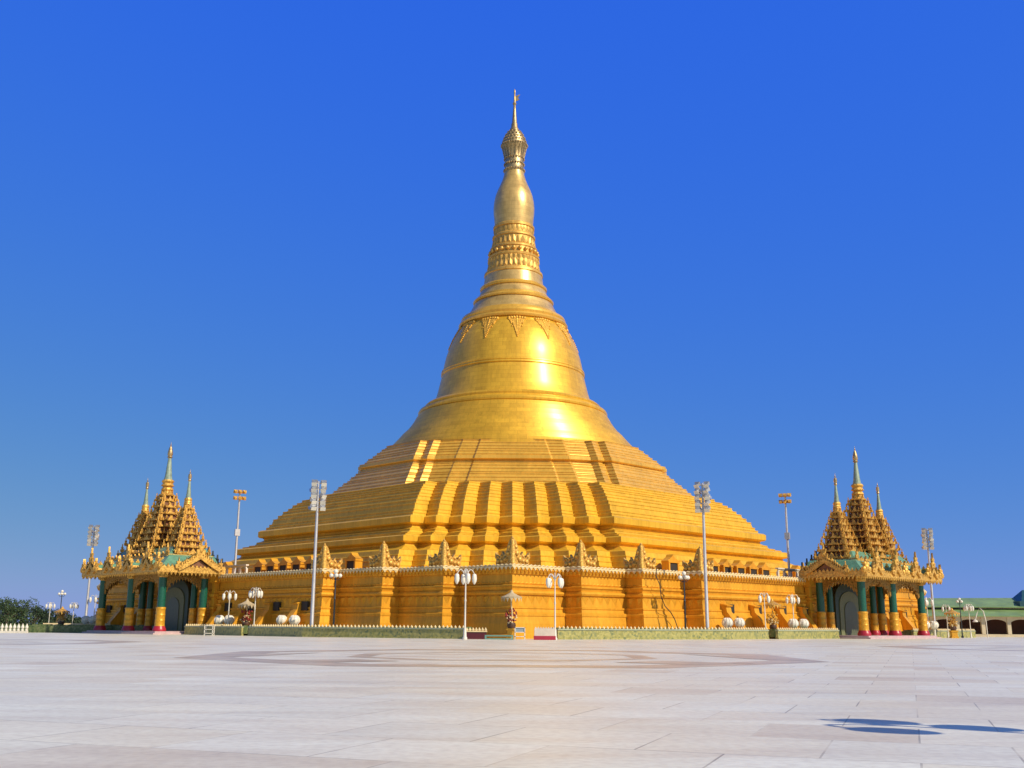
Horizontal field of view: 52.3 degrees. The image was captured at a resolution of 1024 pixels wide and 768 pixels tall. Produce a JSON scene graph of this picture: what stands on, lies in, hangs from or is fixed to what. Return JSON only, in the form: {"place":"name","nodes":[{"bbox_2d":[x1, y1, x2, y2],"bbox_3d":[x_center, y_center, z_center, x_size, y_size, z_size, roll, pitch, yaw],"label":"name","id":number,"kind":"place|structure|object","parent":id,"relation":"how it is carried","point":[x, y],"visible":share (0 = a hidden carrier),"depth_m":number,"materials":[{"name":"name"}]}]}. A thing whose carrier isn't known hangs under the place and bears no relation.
{"place":"outdoors","nodes":[
{"label":"outdoors","id":0,"kind":"place"},
{"bbox_2d":[19,605,52,624],"bbox_3d":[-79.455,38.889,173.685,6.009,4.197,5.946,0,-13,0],"label":"broadleaf tree","id":1,"kind":"object","parent":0,"point":[38,612],"visible":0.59,"depth_m":173.72,"materials":[{"name":"green plant"}]},
{"bbox_2d":[204,625,214,635],"bbox_3d":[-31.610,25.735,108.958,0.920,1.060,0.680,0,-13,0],"label":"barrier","id":2,"kind":"object","parent":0,"point":[212,629],"visible":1,"depth_m":108.70,"materials":[{"name":"white paint"}]},
{"bbox_2d":[0,633,1023,767],"bbox_3d":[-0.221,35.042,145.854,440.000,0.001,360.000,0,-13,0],"label":"plaza","id":3,"kind":"structure","parent":0,"point":[149,701],"depth_m":15.46,"materials":[{"name":"stone"}]},
{"bbox_2d":[0,623,27,632],"bbox_3d":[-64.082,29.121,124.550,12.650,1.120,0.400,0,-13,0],"label":"lotus fence","id":4,"kind":"object","parent":3,"relation":"on","point":[14,629],"visible":1,"depth_m":124.40,"materials":[{"name":"white paint"}]},
{"bbox_2d":[0,597,28,623],"bbox_3d":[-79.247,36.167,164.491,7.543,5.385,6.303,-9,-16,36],"label":"broadleaf tree","id":5,"kind":"object","parent":3,"relation":"on","point":[9,607],"visible":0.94,"depth_m":163.56,"materials":[{"name":"green plant"}]},
{"bbox_2d":[1,596,42,624],"bbox_3d":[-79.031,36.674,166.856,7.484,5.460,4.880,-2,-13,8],"label":"broadleaf tree","id":6,"kind":"object","parent":3,"relation":"on","point":[26,605],"visible":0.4,"depth_m":166.53,"materials":[{"name":"green plant"}]},
{"bbox_2d":[45,602,54,622],"bbox_3d":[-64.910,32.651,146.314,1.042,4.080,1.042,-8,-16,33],"label":"street lamp","id":7,"kind":"object","parent":3,"relation":"on","point":[50,605],"visible":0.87,"depth_m":146.46,"materials":[{"name":"white paint"}]},
{"bbox_2d":[44,609,69,623],"bbox_3d":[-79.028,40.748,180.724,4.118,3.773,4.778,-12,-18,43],"label":"broadleaf tree","id":8,"kind":"object","parent":3,"relation":"on","point":[54,619],"visible":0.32,"depth_m":180.41,"materials":[{"name":"green plant"}]},
{"bbox_2d":[54,606,69,623],"bbox_3d":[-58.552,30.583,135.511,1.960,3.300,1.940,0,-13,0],"label":"ornamental parasol","id":9,"kind":"object","parent":3,"relation":"on","point":[63,611],"visible":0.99,"depth_m":135.29,"materials":[{"name":"gold metal"}]},
{"bbox_2d":[58,590,65,612],"bbox_3d":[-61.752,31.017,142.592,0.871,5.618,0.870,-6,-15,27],"label":"lamp post","id":10,"kind":"object","parent":3,"relation":"on","point":[62,593],"visible":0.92,"depth_m":142.89,"materials":[{"name":"white metal"}]},
{"bbox_2d":[54,613,81,623],"bbox_3d":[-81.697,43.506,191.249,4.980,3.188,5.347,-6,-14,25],"label":"broadleaf tree","id":11,"kind":"object","parent":3,"relation":"on","point":[70,619],"visible":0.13,"depth_m":191.62,"materials":[{"name":"green plant"}]},
{"bbox_2d":[69,602,78,623],"bbox_3d":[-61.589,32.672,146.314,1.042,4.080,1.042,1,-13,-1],"label":"street lamp","id":12,"kind":"object","parent":3,"relation":"on","point":[75,605],"visible":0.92,"depth_m":146.42,"materials":[{"name":"white metal"}]},
{"bbox_2d":[0,624,153,632],"bbox_3d":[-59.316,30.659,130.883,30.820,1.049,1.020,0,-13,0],"label":"hedge","id":13,"kind":"object","parent":3,"relation":"on","point":[47,628],"visible":0.51,"depth_m":130.40,"materials":[{"name":"green plant"}]},
{"bbox_2d":[43,623,110,625],"bbox_3d":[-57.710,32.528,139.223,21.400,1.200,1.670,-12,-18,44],"label":"planter","id":14,"kind":"object","parent":3,"relation":"on","point":[74,624],"visible":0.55,"depth_m":138.96,"materials":[{"name":"green tile"}]},
{"bbox_2d":[81,616,88,623],"bbox_3d":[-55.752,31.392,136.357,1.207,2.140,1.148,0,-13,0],"label":"globe lantern","id":15,"kind":"object","parent":3,"relation":"on","point":[84,619],"visible":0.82,"depth_m":136.09,"materials":[{"name":"white glass"}]},
{"bbox_2d":[88,616,95,623],"bbox_3d":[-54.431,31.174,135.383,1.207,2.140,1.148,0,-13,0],"label":"globe lantern","id":16,"kind":"object","parent":3,"relation":"on","point":[91,619],"visible":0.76,"depth_m":135.12,"materials":[{"name":"white glass"}]},
{"bbox_2d":[85,525,99,615],"bbox_3d":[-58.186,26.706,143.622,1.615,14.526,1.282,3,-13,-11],"label":"floodlight mast","id":17,"kind":"object","parent":3,"relation":"on","point":[95,531],"visible":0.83,"depth_m":144.43,"materials":[{"name":"white metal"}]},
{"bbox_2d":[89,595,98,615],"bbox_3d":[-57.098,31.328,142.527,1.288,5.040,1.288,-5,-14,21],"label":"street lamp","id":18,"kind":"object","parent":3,"relation":"on","point":[95,599],"visible":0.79,"depth_m":142.53,"materials":[{"name":"white metal"}]},
{"bbox_2d":[80,445,225,634],"bbox_3d":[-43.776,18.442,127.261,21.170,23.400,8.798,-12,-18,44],"label":"entrance pavilion","id":19,"kind":"structure","parent":3,"relation":"on","point":[166,552],"depth_m":124.48,"materials":[{"name":"gold stone"}]},
{"bbox_2d":[184,624,248,635],"bbox_3d":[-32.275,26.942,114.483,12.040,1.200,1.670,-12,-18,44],"label":"planter","id":20,"kind":"object","parent":3,"relation":"on","point":[223,629],"visible":0.9,"depth_m":112.83,"materials":[{"name":"green tile"}]},
{"bbox_2d":[214,615,223,623],"bbox_3d":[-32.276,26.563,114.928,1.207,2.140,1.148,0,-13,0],"label":"globe lantern","id":21,"kind":"object","parent":3,"relation":"on","point":[218,619],"visible":0.77,"depth_m":114.67,"materials":[{"name":"white paint"}]},
{"bbox_2d":[222,591,236,624],"bbox_3d":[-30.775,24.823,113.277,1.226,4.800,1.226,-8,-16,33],"label":"street lamp","id":22,"kind":"object","parent":3,"relation":"on","point":[229,596],"visible":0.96,"depth_m":113.41,"materials":[{"name":"white paint"}]},
{"bbox_2d":[224,615,234,624],"bbox_3d":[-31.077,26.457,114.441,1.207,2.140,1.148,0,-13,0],"label":"globe lantern","id":23,"kind":"object","parent":3,"relation":"on","point":[231,619],"visible":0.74,"depth_m":114.20,"materials":[{"name":"white glass"}]},
{"bbox_2d":[238,598,254,624],"bbox_3d":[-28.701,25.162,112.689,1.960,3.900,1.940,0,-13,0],"label":"ornamental parasol","id":24,"kind":"object","parent":3,"relation":"on","point":[246,603],"visible":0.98,"depth_m":112.42,"materials":[{"name":"beige fabric"}]},
{"bbox_2d":[248,588,262,624],"bbox_3d":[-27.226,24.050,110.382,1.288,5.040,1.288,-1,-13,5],"label":"street lamp","id":25,"kind":"object","parent":3,"relation":"on","point":[258,592],"visible":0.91,"depth_m":110.53,"materials":[{"name":"white paint"}]},
{"bbox_2d":[276,615,286,624],"bbox_3d":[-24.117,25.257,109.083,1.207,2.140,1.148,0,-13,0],"label":"globe lantern","id":26,"kind":"object","parent":3,"relation":"on","point":[281,619],"visible":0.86,"depth_m":108.81,"materials":[{"name":"white glass"}]},
{"bbox_2d":[289,615,299,625],"bbox_3d":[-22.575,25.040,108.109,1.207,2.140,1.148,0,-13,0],"label":"globe lantern","id":27,"kind":"object","parent":3,"relation":"on","point":[294,619],"visible":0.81,"depth_m":107.86,"materials":[{"name":"white glass"}]},
{"bbox_2d":[308,480,326,625],"bbox_3d":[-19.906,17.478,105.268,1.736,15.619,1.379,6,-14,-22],"label":"floodlight mast","id":28,"kind":"object","parent":3,"relation":"on","point":[314,489],"visible":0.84,"depth_m":105.97,"materials":[{"name":"white metal"}]},
{"bbox_2d":[329,569,341,625],"bbox_3d":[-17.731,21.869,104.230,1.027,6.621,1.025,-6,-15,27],"label":"lamp post","id":29,"kind":"object","parent":3,"relation":"on","point":[331,575],"visible":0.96,"depth_m":104.44,"materials":[{"name":"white metal"}]},
{"bbox_2d":[248,624,471,638],"bbox_3d":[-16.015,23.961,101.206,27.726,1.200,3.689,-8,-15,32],"label":"planter","id":30,"kind":"object","parent":3,"relation":"on","point":[411,631],"visible":1,"depth_m":99.05,"materials":[{"name":"green tile"}]},
{"bbox_2d":[454,568,476,638],"bbox_3d":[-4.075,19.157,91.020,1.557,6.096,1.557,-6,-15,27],"label":"street lamp","id":31,"kind":"object","parent":3,"relation":"on","point":[465,577],"visible":1,"depth_m":91.11,"materials":[{"name":"white metal"}]},
{"bbox_2d":[466,627,486,638],"bbox_3d":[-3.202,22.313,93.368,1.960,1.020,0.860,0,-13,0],"label":"step block","id":32,"kind":"structure","parent":3,"relation":"on","point":[476,634],"depth_m":93.00,"materials":[{"name":"red paint"}]},
{"bbox_2d":[485,635,512,639],"bbox_3d":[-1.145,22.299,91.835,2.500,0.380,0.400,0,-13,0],"label":"barrier","id":33,"kind":"object","parent":3,"relation":"on","point":[511,636],"visible":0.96,"depth_m":91.64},
{"bbox_2d":[501,590,521,638],"bbox_3d":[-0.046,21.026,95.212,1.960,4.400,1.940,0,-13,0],"label":"ornamental parasol","id":34,"kind":"object","parent":3,"relation":"on","point":[511,625],"visible":0.97,"depth_m":94.85,"materials":[{"name":"beige fabric"}]},
{"bbox_2d":[94,89,929,638],"bbox_3d":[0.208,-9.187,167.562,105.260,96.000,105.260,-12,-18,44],"label":"golden pagoda","id":35,"kind":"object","parent":3,"relation":"on","point":[514,461],"visible":0.77,"depth_m":139.34,"materials":[{"name":"gold metal"}]},
{"bbox_2d":[233,489,246,573],"bbox_3d":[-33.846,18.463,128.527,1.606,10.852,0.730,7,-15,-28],"label":"floodlight mast","id":36,"kind":"object","parent":35,"relation":"on","point":[237,529],"visible":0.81,"depth_m":128.96,"materials":[{"name":"white metal"}]},
{"bbox_2d":[655,568,677,628],"bbox_3d":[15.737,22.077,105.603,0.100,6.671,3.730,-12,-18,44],"label":"cable","id":37,"kind":"object","parent":35,"relation":"hanging from","point":[663,601],"visible":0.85,"depth_m":105.14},
{"bbox_2d":[778,493,791,576],"bbox_3d":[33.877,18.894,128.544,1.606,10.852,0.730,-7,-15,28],"label":"floodlight mast","id":38,"kind":"object","parent":35,"relation":"on","point":[786,534],"visible":0.81,"depth_m":128.97,"materials":[{"name":"white metal"}]},
{"bbox_2d":[0,639,1023,667],"bbox_3d":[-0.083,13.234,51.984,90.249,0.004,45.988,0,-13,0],"label":"plaza inlay","id":39,"kind":"object","parent":3,"relation":"on","point":[230,656],"visible":0.89,"depth_m":35.95,"materials":[{"name":"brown stone"}]},
{"bbox_2d":[515,627,524,639],"bbox_3d":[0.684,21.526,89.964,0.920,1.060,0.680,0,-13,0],"label":"display stand","id":40,"kind":"object","parent":3,"relation":"on","point":[520,629],"visible":1,"depth_m":89.73,"materials":[{"name":"white paint"}]},
{"bbox_2d":[534,627,555,639],"bbox_3d":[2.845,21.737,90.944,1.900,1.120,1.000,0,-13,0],"label":"step block","id":41,"kind":"structure","parent":3,"relation":"on","point":[543,633],"depth_m":90.50,"materials":[{"name":"white paint"}]},
{"bbox_2d":[546,573,563,639],"bbox_3d":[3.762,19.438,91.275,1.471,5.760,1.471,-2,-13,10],"label":"street lamp","id":42,"kind":"object","parent":3,"relation":"on","point":[549,582],"visible":1,"depth_m":91.25,"materials":[{"name":"white metal"}]},
{"bbox_2d":[552,626,768,639],"bbox_3d":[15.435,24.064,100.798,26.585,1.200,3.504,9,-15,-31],"label":"planter","id":43,"kind":"object","parent":3,"relation":"on","point":[626,633],"visible":0.99,"depth_m":98.76,"materials":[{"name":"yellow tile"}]},
{"bbox_2d":[678,571,689,628],"bbox_3d":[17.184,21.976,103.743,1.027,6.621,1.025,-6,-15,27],"label":"lamp post","id":44,"kind":"object","parent":3,"relation":"on","point":[684,577],"visible":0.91,"depth_m":103.90,"materials":[{"name":"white metal"}]},
{"bbox_2d":[693,481,711,628],"bbox_3d":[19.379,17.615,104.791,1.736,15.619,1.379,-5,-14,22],"label":"floodlight mast","id":45,"kind":"object","parent":3,"relation":"on","point":[706,497],"visible":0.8,"depth_m":105.48,"materials":[{"name":"white metal"}]},
{"bbox_2d":[722,618,732,627],"bbox_3d":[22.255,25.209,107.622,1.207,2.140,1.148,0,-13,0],"label":"globe lantern","id":46,"kind":"object","parent":3,"relation":"on","point":[727,622],"visible":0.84,"depth_m":107.37,"materials":[{"name":"white glass"}]},
{"bbox_2d":[734,618,744,627],"bbox_3d":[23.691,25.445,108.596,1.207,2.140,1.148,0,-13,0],"label":"globe lantern","id":47,"kind":"object","parent":3,"relation":"on","point":[739,622],"visible":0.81,"depth_m":108.34,"materials":[{"name":"white glass"}]},
{"bbox_2d":[758,593,769,627],"bbox_3d":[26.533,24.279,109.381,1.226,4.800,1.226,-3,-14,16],"label":"street lamp","id":48,"kind":"object","parent":3,"relation":"on","point":[760,598],"visible":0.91,"depth_m":109.38,"materials":[{"name":"white metal"}]},
{"bbox_2d":[763,599,780,638],"bbox_3d":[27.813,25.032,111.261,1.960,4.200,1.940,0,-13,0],"label":"ornamental parasol","id":49,"kind":"object","parent":3,"relation":"on","point":[773,620],"visible":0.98,"depth_m":110.91,"materials":[{"name":"yellow metal"}]},
{"bbox_2d":[785,594,799,618],"bbox_3d":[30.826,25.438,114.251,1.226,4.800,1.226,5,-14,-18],"label":"street lamp","id":50,"kind":"object","parent":3,"relation":"on","point":[792,600],"visible":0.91,"depth_m":114.41,"materials":[{"name":"white paint"}]},
{"bbox_2d":[788,619,798,627],"bbox_3d":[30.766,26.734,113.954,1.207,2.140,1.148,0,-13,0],"label":"globe lantern","id":51,"kind":"object","parent":3,"relation":"on","point":[793,623],"visible":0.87,"depth_m":113.71,"materials":[{"name":"white glass"}]},
{"bbox_2d":[768,627,839,638],"bbox_3d":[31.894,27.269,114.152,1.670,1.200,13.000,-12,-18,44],"label":"planter","id":52,"kind":"object","parent":3,"relation":"on","point":[801,633],"visible":1,"depth_m":112.76,"materials":[{"name":"green tile"}]},
{"bbox_2d":[799,619,808,628],"bbox_3d":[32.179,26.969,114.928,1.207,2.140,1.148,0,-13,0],"label":"globe lantern","id":53,"kind":"object","parent":3,"relation":"on","point":[804,623],"visible":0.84,"depth_m":114.68,"materials":[{"name":"white glass"}]},
{"bbox_2d":[798,446,943,638],"bbox_3d":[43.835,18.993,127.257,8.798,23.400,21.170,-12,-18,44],"label":"entrance pavilion","id":54,"kind":"structure","parent":3,"relation":"on","point":[858,557],"depth_m":124.44,"materials":[{"name":"gold metal"}]},
{"bbox_2d":[920,528,935,620],"bbox_3d":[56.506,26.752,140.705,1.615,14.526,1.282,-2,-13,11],"label":"floodlight mast","id":55,"kind":"object","parent":3,"relation":"on","point":[924,534],"visible":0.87,"depth_m":141.50,"materials":[{"name":"white metal"}]},
{"bbox_2d":[924,597,933,621],"bbox_3d":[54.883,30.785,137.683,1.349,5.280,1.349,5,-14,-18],"label":"street lamp","id":56,"kind":"object","parent":3,"relation":"on","point":[927,602],"visible":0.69,"depth_m":137.69,"materials":[{"name":"white paint"}]},
{"bbox_2d":[930,621,938,635],"bbox_3d":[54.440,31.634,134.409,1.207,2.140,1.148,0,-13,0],"label":"globe lantern","id":57,"kind":"object","parent":3,"relation":"on","point":[934,625],"visible":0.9,"depth_m":134.18,"materials":[{"name":"white glass"}]},
{"bbox_2d":[901,628,975,637],"bbox_3d":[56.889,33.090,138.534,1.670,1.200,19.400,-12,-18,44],"label":"planter","id":58,"kind":"object","parent":3,"relation":"on","point":[941,633],"visible":0.56,"depth_m":137.33,"materials":[{"name":"green tile"}]},
{"bbox_2d":[941,604,949,637],"bbox_3d":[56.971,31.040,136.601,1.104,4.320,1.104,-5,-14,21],"label":"street lamp","id":59,"kind":"object","parent":3,"relation":"on","point":[942,607],"visible":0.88,"depth_m":136.45,"materials":[{"name":"white metal"}]},
{"bbox_2d":[944,608,959,637],"bbox_3d":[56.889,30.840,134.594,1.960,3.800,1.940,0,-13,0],"label":"ornamental parasol","id":60,"kind":"object","parent":3,"relation":"on","point":[953,627],"visible":1,"depth_m":134.23,"materials":[{"name":"yellow metal"}]},
{"bbox_2d":[956,598,963,637],"bbox_3d":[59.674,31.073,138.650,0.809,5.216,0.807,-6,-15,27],"label":"lamp post","id":61,"kind":"object","parent":3,"relation":"on","point":[959,601],"visible":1,"depth_m":138.68,"materials":[{"name":"white metal"}]},
{"bbox_2d":[963,604,973,637],"bbox_3d":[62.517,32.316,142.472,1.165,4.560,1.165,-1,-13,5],"label":"street lamp","id":62,"kind":"object","parent":3,"relation":"on","point":[966,607],"visible":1,"depth_m":142.44,"materials":[{"name":"white paint"}]},
{"bbox_2d":[925,590,1023,636],"bbox_3d":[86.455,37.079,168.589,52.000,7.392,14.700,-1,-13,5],"label":"covered hall","id":63,"kind":"structure","parent":3,"relation":"on","point":[1004,617],"depth_m":166.90,"materials":[{"name":"paint"}]},
{"bbox_2d":[973,607,987,637],"bbox_3d":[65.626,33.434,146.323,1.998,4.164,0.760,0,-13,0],"label":"gooseneck lamp","id":64,"kind":"object","parent":3,"relation":"on","point":[974,620],"visible":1,"depth_m":146.32,"materials":[{"name":"white metal"}]},
{"bbox_2d":[0,0,1023,622],"label":"sky","id":65,"kind":"structure","parent":0,"point":[775,240],"materials":[{"name":"blue"}]}
]}

